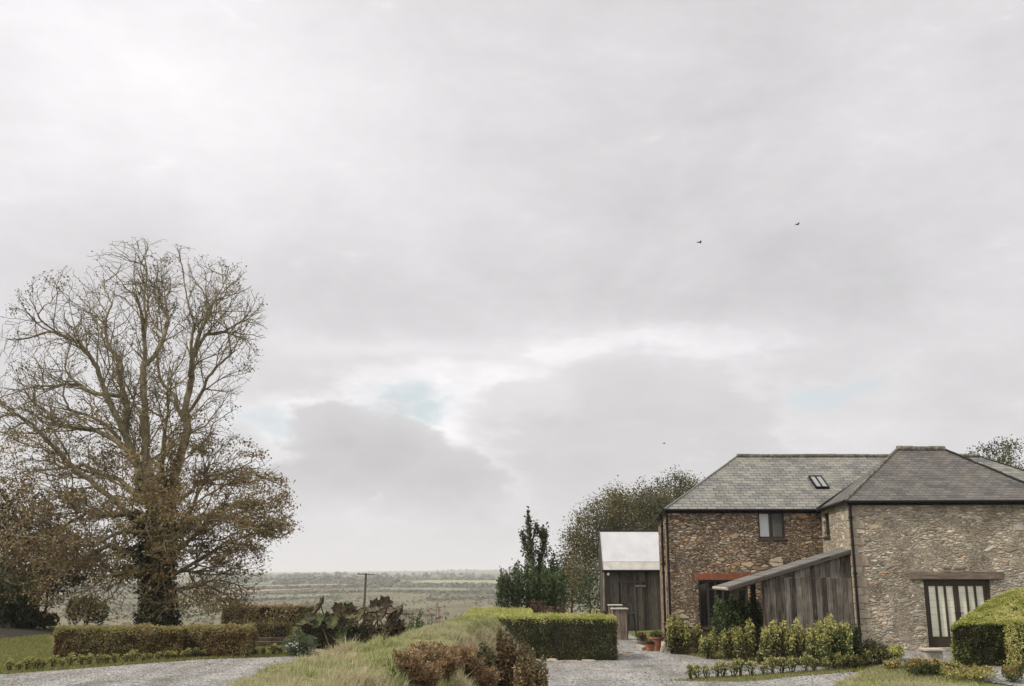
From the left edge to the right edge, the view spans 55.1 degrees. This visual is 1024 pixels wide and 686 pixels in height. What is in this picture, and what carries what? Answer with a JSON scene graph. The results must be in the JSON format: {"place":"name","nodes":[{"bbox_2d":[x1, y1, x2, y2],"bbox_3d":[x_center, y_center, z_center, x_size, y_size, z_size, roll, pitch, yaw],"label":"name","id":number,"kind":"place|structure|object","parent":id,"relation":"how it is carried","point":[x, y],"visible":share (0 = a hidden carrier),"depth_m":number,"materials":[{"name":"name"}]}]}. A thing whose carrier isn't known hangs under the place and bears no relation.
{"place":"outdoors","nodes":[
{"label":"outdoors","id":0,"kind":"place"},
{"bbox_2d":[0,628,52,637],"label":"soil","id":1,"kind":"structure","parent":0,"point":[11,632],"depth_m":40.40,"materials":[{"name":"brown soil"}]},
{"bbox_2d":[0,553,43,627],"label":"pine tree","id":2,"kind":"object","parent":1,"relation":"on","point":[4,596],"visible":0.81,"depth_m":42.55,"materials":[{"name":"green plant"}]},
{"bbox_2d":[0,576,43,628],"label":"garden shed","id":3,"kind":"structure","parent":1,"relation":"on","point":[16,626],"depth_m":45.01,"materials":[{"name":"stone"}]},
{"bbox_2d":[0,472,74,585],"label":"oak tree","id":4,"kind":"object","parent":1,"relation":"on","point":[4,498],"visible":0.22,"depth_m":48.77,"materials":[{"name":"brown plant"}]},
{"bbox_2d":[0,519,99,628],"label":"oak tree","id":5,"kind":"object","parent":1,"relation":"on","point":[47,573],"visible":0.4,"depth_m":45.25,"materials":[{"name":"brown plant"}]},
{"bbox_2d":[0,634,291,673],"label":"verge grass","id":6,"kind":"structure","parent":0,"point":[38,645],"depth_m":32.22,"materials":[{"name":"plant"}]},
{"bbox_2d":[215,593,329,598],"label":"field","id":7,"kind":"structure","parent":0,"point":[291,595],"depth_m":954.39,"materials":[{"name":"plant"}]},
{"bbox_2d":[218,584,347,592],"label":"field","id":8,"kind":"structure","parent":0,"point":[279,589],"depth_m":1176.61,"materials":[{"name":"plant"}]},
{"bbox_2d":[216,613,535,685],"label":"grass bank","id":9,"kind":"structure","parent":0,"point":[387,672],"depth_m":13.18,"materials":[{"name":"plant"}]},
{"bbox_2d":[385,646,426,682],"bbox_3d":[-1.450,4.354,13.283,0.626,0.462,0.630,0,-13,0],"label":"bracken","id":10,"kind":"object","parent":9,"relation":"on","point":[410,663],"visible":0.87,"depth_m":13.15,"materials":[{"name":"plant"}]},
{"bbox_2d":[407,640,449,674],"bbox_3d":[-1.262,4.743,14.813,0.638,0.524,0.651,9,-16,-34],"label":"bracken","id":11,"kind":"object","parent":9,"relation":"on","point":[434,654],"visible":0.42,"depth_m":14.75,"materials":[{"name":"plant"}]},
{"bbox_2d":[413,658,446,685],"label":"bracken","id":12,"kind":"object","parent":9,"relation":"on","point":[433,678],"visible":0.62,"depth_m":13.57,"materials":[{"name":"plant"}]},
{"bbox_2d":[433,641,466,678],"bbox_3d":[-1.038,5.004,15.455,0.634,0.557,0.665,-12,-18,42],"label":"bracken","id":13,"kind":"object","parent":9,"relation":"on","point":[451,666],"visible":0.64,"depth_m":15.37,"materials":[{"name":"plant"}]},
{"bbox_2d":[447,643,479,669],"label":"bracken","id":14,"kind":"object","parent":9,"relation":"on","point":[467,654],"visible":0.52,"depth_m":17.67,"materials":[{"name":"plant"}]},
{"bbox_2d":[463,655,491,684],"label":"bracken","id":15,"kind":"object","parent":9,"relation":"on","point":[475,668],"visible":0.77,"depth_m":17.81,"materials":[{"name":"plant"}]},
{"bbox_2d":[478,665,503,685],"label":"bracken","id":16,"kind":"object","parent":9,"relation":"on","point":[490,679],"visible":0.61,"depth_m":18.16,"materials":[{"name":"plant"}]},
{"bbox_2d":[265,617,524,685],"bbox_3d":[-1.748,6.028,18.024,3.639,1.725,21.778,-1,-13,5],"label":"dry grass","id":17,"kind":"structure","parent":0,"point":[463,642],"depth_m":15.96,"materials":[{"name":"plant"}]},
{"bbox_2d":[380,588,469,590],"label":"field","id":18,"kind":"structure","parent":0,"point":[450,589],"depth_m":1168.08,"materials":[{"name":"plant"}]},
{"bbox_2d":[413,580,523,583],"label":"field","id":19,"kind":"structure","parent":0,"point":[462,581],"depth_m":1544.66,"materials":[{"name":"plant"}]},
{"bbox_2d":[0,569,1012,685],"bbox_3d":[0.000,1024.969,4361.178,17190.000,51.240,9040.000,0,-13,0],"label":"ground","id":20,"kind":"structure","parent":0,"point":[456,607],"depth_m":837.37,"materials":[{"name":"plant"}]},
{"bbox_2d":[0,594,37,627],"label":"bramble bush","id":21,"kind":"object","parent":20,"relation":"on","point":[18,614],"visible":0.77,"depth_m":42.61,"materials":[{"name":"green plant"}]},
{"bbox_2d":[23,656,34,670],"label":"edging plant","id":22,"kind":"object","parent":20,"relation":"on","point":[28,661],"visible":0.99,"depth_m":28.08,"materials":[{"name":"green plant"}]},
{"bbox_2d":[22,610,59,628],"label":"bramble bush","id":23,"kind":"object","parent":20,"relation":"on","point":[47,620],"visible":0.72,"depth_m":44.47,"materials":[{"name":"green plant"}]},
{"bbox_2d":[64,652,77,665],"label":"edging plant","id":24,"kind":"object","parent":20,"relation":"on","point":[70,658],"visible":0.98,"depth_m":29.10,"materials":[{"name":"green plant"}]},
{"bbox_2d":[65,594,109,625],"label":"garden shrub","id":25,"kind":"object","parent":20,"relation":"on","point":[97,614],"visible":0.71,"depth_m":48.06,"materials":[{"name":"green plant"}]},
{"bbox_2d":[0,237,303,628],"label":"sycamore tree","id":26,"kind":"object","parent":20,"relation":"on","point":[159,547],"visible":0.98,"depth_m":46.72,"materials":[{"name":"brown plant"}]},
{"bbox_2d":[0,657,308,685],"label":"gravel drive","id":27,"kind":"structure","parent":20,"relation":"on","point":[214,672],"depth_m":26.86,"materials":[{"name":"gravel"}]},
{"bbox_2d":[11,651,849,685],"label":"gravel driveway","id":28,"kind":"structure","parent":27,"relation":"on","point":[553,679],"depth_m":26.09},
{"bbox_2d":[51,621,258,658],"bbox_3d":[-11.805,9.862,32.620,6.462,1.177,1.712,0,-13,0],"label":"privet hedge","id":29,"kind":"object","parent":20,"relation":"on","point":[235,639],"visible":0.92,"depth_m":32.09,"materials":[{"name":"green plant"}]},
{"bbox_2d":[244,621,292,636],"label":"beech hedge","id":30,"kind":"object","parent":20,"relation":"on","point":[275,629],"visible":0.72,"depth_m":42.39,"materials":[{"name":"brown plant"}]},
{"bbox_2d":[254,641,284,646],"bbox_3d":[-9.337,11.348,36.995,1.643,0.200,0.200,0,-13,0],"label":"timber sleeper","id":31,"kind":"object","parent":20,"relation":"on","point":[266,643],"visible":0.32,"depth_m":36.91,"materials":[{"name":"wood"}]},
{"bbox_2d":[221,603,317,626],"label":"beech hedge","id":32,"kind":"object","parent":20,"relation":"on","point":[287,613],"visible":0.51,"depth_m":54.04,"materials":[{"name":"brown plant"}]},
{"bbox_2d":[257,637,283,640],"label":"timber sleeper","id":33,"kind":"object","parent":20,"relation":"on","point":[270,638],"visible":0.69,"depth_m":40.11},
{"bbox_2d":[285,640,312,656],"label":"daisy bush","id":34,"kind":"object","parent":20,"relation":"on","point":[293,649],"visible":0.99,"depth_m":32.70,"materials":[{"name":"green plant"}]},
{"bbox_2d":[282,632,318,652],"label":"lavender bush","id":35,"kind":"object","parent":20,"relation":"on","point":[310,640],"visible":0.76,"depth_m":33.48,"materials":[{"name":"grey plant"}]},
{"bbox_2d":[40,569,599,624],"bbox_3d":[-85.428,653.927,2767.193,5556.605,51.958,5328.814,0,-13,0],"label":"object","id":36,"kind":"object","parent":20,"relation":"on","point":[376,580],"visible":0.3,"depth_m":1210.50,"materials":[{"name":"green plant"}]},
{"bbox_2d":[294,595,347,649],"bbox_3d":[-6.806,10.106,35.426,2.165,2.008,2.136,0,-13,0],"label":"giant rhubarb","id":37,"kind":"object","parent":20,"relation":"on","point":[327,619],"visible":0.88,"depth_m":35.04,"materials":[{"name":"green plant"}]},
{"bbox_2d":[298,617,397,648],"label":"bracken undergrowth","id":38,"kind":"object","parent":20,"relation":"on","point":[361,632],"visible":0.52,"depth_m":34.91,"materials":[{"name":"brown plant"}]},
{"bbox_2d":[341,602,378,642],"bbox_3d":[-5.712,10.465,36.295,1.941,1.704,1.827,0,-13,0],"label":"giant rhubarb","id":39,"kind":"object","parent":20,"relation":"on","point":[352,611],"visible":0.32,"depth_m":36.45,"materials":[{"name":"green plant"}]},
{"bbox_2d":[357,572,373,621],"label":"telegraph pole","id":40,"kind":"object","parent":20,"relation":"on","point":[364,599],"visible":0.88,"depth_m":116.39,"materials":[{"name":"wood"}]},
{"bbox_2d":[363,595,406,641],"bbox_3d":[-4.427,9.913,34.558,1.552,1.977,2.287,8,-15,-31],"label":"giant rhubarb","id":41,"kind":"object","parent":20,"relation":"on","point":[382,606],"visible":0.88,"depth_m":34.76,"materials":[{"name":"brown plant"}]},
{"bbox_2d":[406,610,423,630],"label":"leafy perennial","id":42,"kind":"object","parent":20,"relation":"on","point":[417,624],"visible":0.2,"depth_m":25.41,"materials":[{"name":"green plant"}]},
{"bbox_2d":[473,639,496,684],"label":"bank bush","id":43,"kind":"object","parent":20,"relation":"on","point":[489,663],"visible":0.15,"depth_m":19.00,"materials":[{"name":"green plant"}]},
{"bbox_2d":[477,626,535,685],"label":"bank bush","id":44,"kind":"object","parent":20,"relation":"on","point":[508,660],"visible":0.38,"depth_m":20.35,"materials":[{"name":"brown plant"}]},
{"bbox_2d":[512,647,549,685],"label":"bank bush","id":45,"kind":"object","parent":20,"relation":"on","point":[539,676],"visible":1,"depth_m":19.60,"materials":[{"name":"brown plant"}]},
{"bbox_2d":[495,556,568,613],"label":"laurel bush","id":46,"kind":"object","parent":20,"relation":"on","point":[545,583],"visible":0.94,"depth_m":51.71,"materials":[{"name":"green plant"}]},
{"bbox_2d":[518,506,558,612],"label":"ivy tree","id":47,"kind":"object","parent":20,"relation":"on","point":[532,552],"visible":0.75,"depth_m":54.97,"materials":[{"name":"green plant"}]},
{"bbox_2d":[463,605,619,659],"bbox_3d":[0.869,10.269,35.218,5.249,1.553,8.304,0,-13,0],"label":"box hedge","id":48,"kind":"object","parent":20,"relation":"on","point":[568,636],"visible":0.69,"depth_m":31.40,"materials":[{"name":"green plant"}]},
{"bbox_2d":[537,552,559,613],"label":"laurel bush","id":49,"kind":"object","parent":20,"relation":"on","point":[551,563],"visible":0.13,"depth_m":55.08,"materials":[{"name":"green plant"}]},
{"bbox_2d":[546,599,566,613],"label":"dark bush","id":50,"kind":"object","parent":20,"relation":"on","point":[562,609],"visible":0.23,"depth_m":41.55,"materials":[{"name":"green plant"}]},
{"bbox_2d":[556,560,597,612],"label":"hazel tree","id":51,"kind":"object","parent":20,"relation":"on","point":[575,574],"visible":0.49,"depth_m":63.70,"materials":[{"name":"green plant"}]},
{"bbox_2d":[565,565,599,613],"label":"holm oak","id":52,"kind":"object","parent":20,"relation":"on","point":[590,581],"visible":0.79,"depth_m":58.08,"materials":[{"name":"green plant"}]},
{"bbox_2d":[547,475,673,592],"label":"beech tree","id":53,"kind":"object","parent":20,"relation":"on","point":[615,519],"visible":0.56,"depth_m":69.71,"materials":[{"name":"green plant"}]},
{"bbox_2d":[598,530,661,630],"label":"timber shed","id":54,"kind":"structure","parent":20,"relation":"on","point":[628,566],"depth_m":47.66,"materials":[{"name":"black paint"}]},
{"bbox_2d":[621,583,645,630],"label":"door","id":55,"kind":"structure","parent":54,"relation":"in","point":[634,604],"depth_m":47.39,"materials":[{"name":"wood"}]},
{"bbox_2d":[649,630,663,649],"bbox_3d":[5.246,10.767,35.634,0.570,0.714,0.580,0,-13,0],"label":"plant pot","id":56,"kind":"object","parent":20,"relation":"on","point":[656,637],"visible":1,"depth_m":35.45,"materials":[{"name":"ceramic"}]},
{"bbox_2d":[644,465,704,529],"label":"beech tree","id":57,"kind":"object","parent":20,"relation":"on","point":[678,491],"visible":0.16,"depth_m":76.60,"materials":[{"name":"green plant"}]},
{"bbox_2d":[665,612,691,653],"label":"garden shrub","id":58,"kind":"object","parent":20,"relation":"on","point":[676,630],"visible":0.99,"depth_m":33.55,"materials":[{"name":"green plant"}]},
{"bbox_2d":[689,622,702,650],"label":"garden shrub","id":59,"kind":"object","parent":20,"relation":"on","point":[697,631],"visible":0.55,"depth_m":33.80,"materials":[{"name":"green plant"}]},
{"bbox_2d":[697,626,719,658],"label":"garden shrub","id":60,"kind":"object","parent":20,"relation":"on","point":[705,644],"visible":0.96,"depth_m":31.59,"materials":[{"name":"green plant"}]},
{"bbox_2d":[718,625,736,659],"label":"garden shrub","id":61,"kind":"object","parent":20,"relation":"on","point":[725,643],"visible":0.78,"depth_m":30.98,"materials":[{"name":"green plant"}]},
{"bbox_2d":[726,658,740,676],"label":"edging plant","id":62,"kind":"object","parent":20,"relation":"on","point":[733,666],"visible":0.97,"depth_m":26.22,"materials":[{"name":"green plant"}]},
{"bbox_2d":[709,592,763,656],"bbox_3d":[7.290,9.082,31.752,1.782,2.172,1.753,0,-13,0],"label":"climbing shrub","id":63,"kind":"object","parent":20,"relation":"on","point":[726,617],"visible":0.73,"depth_m":31.54,"materials":[{"name":"green plant"}]},
{"bbox_2d":[732,618,756,661],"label":"garden shrub","id":64,"kind":"object","parent":20,"relation":"on","point":[749,644],"visible":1,"depth_m":30.09,"materials":[{"name":"green plant"}]},
{"bbox_2d":[755,650,763,664],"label":"garden shrub","id":65,"kind":"object","parent":20,"relation":"on","point":[759,658],"visible":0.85,"depth_m":28.91,"materials":[{"name":"green plant"}]},
{"bbox_2d":[759,619,790,665],"bbox_3d":[7.614,8.684,28.427,0.883,1.365,0.853,0,-13,0],"label":"garden shrub","id":66,"kind":"object","parent":20,"relation":"on","point":[775,640],"visible":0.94,"depth_m":28.32,"materials":[{"name":"green plant"}]},
{"bbox_2d":[785,617,809,664],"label":"garden shrub","id":67,"kind":"object","parent":20,"relation":"on","point":[795,641],"visible":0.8,"depth_m":28.03,"materials":[{"name":"green plant"}]},
{"bbox_2d":[805,619,822,665],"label":"garden shrub","id":68,"kind":"object","parent":20,"relation":"on","point":[810,645],"visible":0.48,"depth_m":27.37,"materials":[{"name":"green plant"}]},
{"bbox_2d":[815,612,853,667],"bbox_3d":[8.806,8.181,27.004,0.997,1.528,1.164,0,-13,0],"label":"garden shrub","id":69,"kind":"object","parent":20,"relation":"on","point":[826,637],"visible":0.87,"depth_m":26.85,"materials":[{"name":"green plant"}]},
{"bbox_2d":[653,446,1023,658],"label":"stone barn","id":70,"kind":"structure","parent":20,"relation":"on","point":[911,548],"depth_m":31.06,"materials":[{"name":"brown stone"}]},
{"bbox_2d":[698,580,748,629],"bbox_3d":[7.373,9.115,34.183,1.847,1.683,0.240,0,-13,0],"label":"window","id":71,"kind":"structure","parent":70,"relation":"in","point":[707,595],"depth_m":34.30,"materials":[{"name":"black glass"}]},
{"bbox_2d":[758,513,787,540],"bbox_3d":[9.183,6.486,34.796,1.041,1.010,0.240,0,-13,0],"label":"window","id":72,"kind":"structure","parent":70,"relation":"in","point":[770,525],"depth_m":34.86,"materials":[{"name":"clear glass"}]},
{"bbox_2d":[823,513,830,538],"bbox_3d":[10.930,6.300,33.872,0.272,0.879,1.043,-1,-13,6],"label":"window","id":73,"kind":"structure","parent":70,"relation":"in","point":[826,514],"depth_m":34.18,"materials":[{"name":"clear glass"}]},
{"bbox_2d":[926,583,958,646],"bbox_3d":[13.132,8.297,29.991,0.892,1.882,0.220,-1,-13,3],"label":"door","id":74,"kind":"structure","parent":70,"relation":"in","point":[941,597],"depth_m":29.94,"materials":[{"name":"white glass"}]},
{"bbox_2d":[955,583,986,618],"bbox_3d":[14.031,8.287,29.946,0.892,1.882,0.220,-1,-13,3],"label":"door","id":75,"kind":"structure","parent":70,"relation":"in","point":[969,595],"depth_m":29.99,"materials":[{"name":"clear glass"}]},
{"bbox_2d":[834,622,860,665],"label":"garden shrub","id":76,"kind":"object","parent":20,"relation":"on","point":[856,644],"visible":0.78,"depth_m":26.79,"materials":[{"name":"green plant"}]},
{"bbox_2d":[843,653,855,668],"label":"edging plant","id":77,"kind":"object","parent":20,"relation":"on","point":[849,658],"visible":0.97,"depth_m":26.49,"materials":[{"name":"green plant"}]},
{"bbox_2d":[859,649,873,666],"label":"edging plant","id":78,"kind":"object","parent":20,"relation":"on","point":[867,652],"visible":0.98,"depth_m":26.61,"materials":[{"name":"green plant"}]},
{"bbox_2d":[852,638,889,663],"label":"heather bush","id":79,"kind":"object","parent":20,"relation":"on","point":[872,644],"visible":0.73,"depth_m":26.75,"materials":[{"name":"green plant"}]},
{"bbox_2d":[872,647,888,664],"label":"edging plant","id":80,"kind":"object","parent":20,"relation":"on","point":[878,658],"visible":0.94,"depth_m":26.71,"materials":[{"name":"green plant"}]},
{"bbox_2d":[876,644,904,660],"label":"euonymus bush","id":81,"kind":"object","parent":20,"relation":"on","point":[899,652],"visible":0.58,"depth_m":27.18,"materials":[{"name":"yellow plant"}]},
{"bbox_2d":[903,654,942,674],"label":"hydrangea","id":82,"kind":"object","parent":20,"relation":"on","point":[915,664],"visible":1,"depth_m":25.24,"materials":[{"name":"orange plant"}]},
{"bbox_2d":[918,648,944,661],"bbox_3d":[11.452,8.558,26.776,0.530,0.440,0.520,0,-13,0],"label":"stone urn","id":83,"kind":"object","parent":20,"relation":"on","point":[930,653],"visible":0.76,"depth_m":26.61,"materials":[{"name":"stone"}]},
{"bbox_2d":[932,659,963,673],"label":"garden shrub","id":84,"kind":"object","parent":20,"relation":"on","point":[953,663],"visible":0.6,"depth_m":25.46,"materials":[{"name":"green plant"}]},
{"bbox_2d":[939,663,997,680],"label":"garden shrub","id":85,"kind":"object","parent":20,"relation":"on","point":[979,671],"visible":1,"depth_m":24.66,"materials":[{"name":"green plant"}]},
{"bbox_2d":[950,587,1023,666],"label":"box hedge","id":86,"kind":"object","parent":20,"relation":"on","point":[977,636],"visible":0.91,"depth_m":26.66,"materials":[{"name":"green plant"}]},
{"bbox_2d":[965,434,1023,468],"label":"ash tree","id":87,"kind":"object","parent":20,"relation":"on","point":[1002,458],"visible":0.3,"depth_m":57.70,"materials":[{"name":"green plant"}]},
{"bbox_2d":[980,666,1023,685],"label":"gravel patch","id":88,"kind":"object","parent":20,"relation":"on","point":[999,679],"visible":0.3,"depth_m":24.79,"materials":[{"name":"gravel"}]},
{"bbox_2d":[1001,662,1023,681],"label":"garden shrub","id":89,"kind":"object","parent":20,"relation":"on","point":[1012,673],"visible":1,"depth_m":24.47,"materials":[{"name":"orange plant"}]},
{"bbox_2d":[1003,615,1023,670],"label":"box hedge","id":90,"kind":"object","parent":20,"relation":"on","point":[1014,637],"visible":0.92,"depth_m":25.98,"materials":[{"name":"green plant"}]},
{"bbox_2d":[0,0,1023,571],"label":"sky","id":91,"kind":"structure","parent":0,"point":[469,231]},
{"bbox_2d":[536,633,859,685],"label":"gravel courtyard","id":92,"kind":"structure","parent":0,"point":[620,671],"depth_m":27.12,"materials":[{"name":"gravel"}]},
{"bbox_2d":[610,608,627,639],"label":"gate pillar","id":93,"kind":"structure","parent":92,"relation":"on","point":[620,614],"depth_m":40.69,"materials":[{"name":"stone"}]},
{"bbox_2d":[636,632,648,645],"bbox_3d":[4.861,11.045,36.560,0.499,0.592,0.485,0,-13,0],"label":"plant pot","id":94,"kind":"object","parent":92,"relation":"on","point":[641,640],"visible":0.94,"depth_m":36.48,"materials":[{"name":"stone"}]},
{"bbox_2d":[644,640,654,650],"bbox_3d":[4.907,10.752,34.930,0.404,0.422,0.391,8,-15,-32],"label":"plant pot","id":95,"kind":"object","parent":92,"relation":"on","point":[649,645],"visible":1,"depth_m":34.82,"materials":[{"name":"ceramic"}]},
{"bbox_2d":[684,663,696,678],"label":"edging plant","id":96,"kind":"object","parent":92,"relation":"on","point":[690,670],"visible":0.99,"depth_m":25.48,"materials":[{"name":"green plant"}]},
{"bbox_2d":[711,661,723,677],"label":"edging plant","id":97,"kind":"object","parent":92,"relation":"on","point":[717,669],"visible":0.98,"depth_m":25.89,"materials":[{"name":"green plant"}]},
{"bbox_2d":[718,660,730,676],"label":"edging plant","id":98,"kind":"object","parent":92,"relation":"on","point":[724,666],"visible":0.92,"depth_m":26.02,"materials":[{"name":"green plant"}]},
{"bbox_2d":[744,660,757,676],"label":"edging plant","id":99,"kind":"object","parent":92,"relation":"on","point":[750,664],"visible":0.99,"depth_m":26.33,"materials":[{"name":"green plant"}]},
{"bbox_2d":[765,655,779,673],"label":"edging plant","id":100,"kind":"object","parent":92,"relation":"on","point":[771,665],"visible":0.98,"depth_m":26.54,"materials":[{"name":"green plant"}]},
{"bbox_2d":[776,656,790,672],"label":"edging plant","id":101,"kind":"object","parent":92,"relation":"on","point":[782,661],"visible":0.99,"depth_m":26.57,"materials":[{"name":"green plant"}]},
{"bbox_2d":[785,656,797,672],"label":"edging plant","id":102,"kind":"object","parent":92,"relation":"on","point":[792,659],"visible":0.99,"depth_m":26.56,"materials":[{"name":"green plant"}]},
{"bbox_2d":[797,653,812,672],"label":"edging plant","id":103,"kind":"object","parent":92,"relation":"on","point":[806,659],"visible":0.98,"depth_m":26.53,"materials":[{"name":"green plant"}]},
{"bbox_2d":[831,651,847,669],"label":"edging plant","id":104,"kind":"object","parent":92,"relation":"on","point":[838,660],"visible":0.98,"depth_m":26.45,"materials":[{"name":"green plant"}]},
{"bbox_2d":[670,667,851,681],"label":"verge grass","id":105,"kind":"structure","parent":0,"point":[745,677],"depth_m":25.96,"materials":[{"name":"plant"}]},
{"bbox_2d":[669,649,984,685],"bbox_3d":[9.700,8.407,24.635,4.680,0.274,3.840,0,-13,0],"label":"lawn","id":106,"kind":"structure","parent":0,"point":[907,679],"depth_m":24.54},
{"bbox_2d":[882,657,900,668],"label":"orange shrub","id":107,"kind":"object","parent":106,"relation":"on","point":[892,663],"visible":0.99,"depth_m":26.12,"materials":[{"name":"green plant"}]},
{"bbox_2d":[869,651,952,665],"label":"gravel path","id":108,"kind":"structure","parent":0,"point":[947,655],"depth_m":27.88,"materials":[{"name":"gravel"}]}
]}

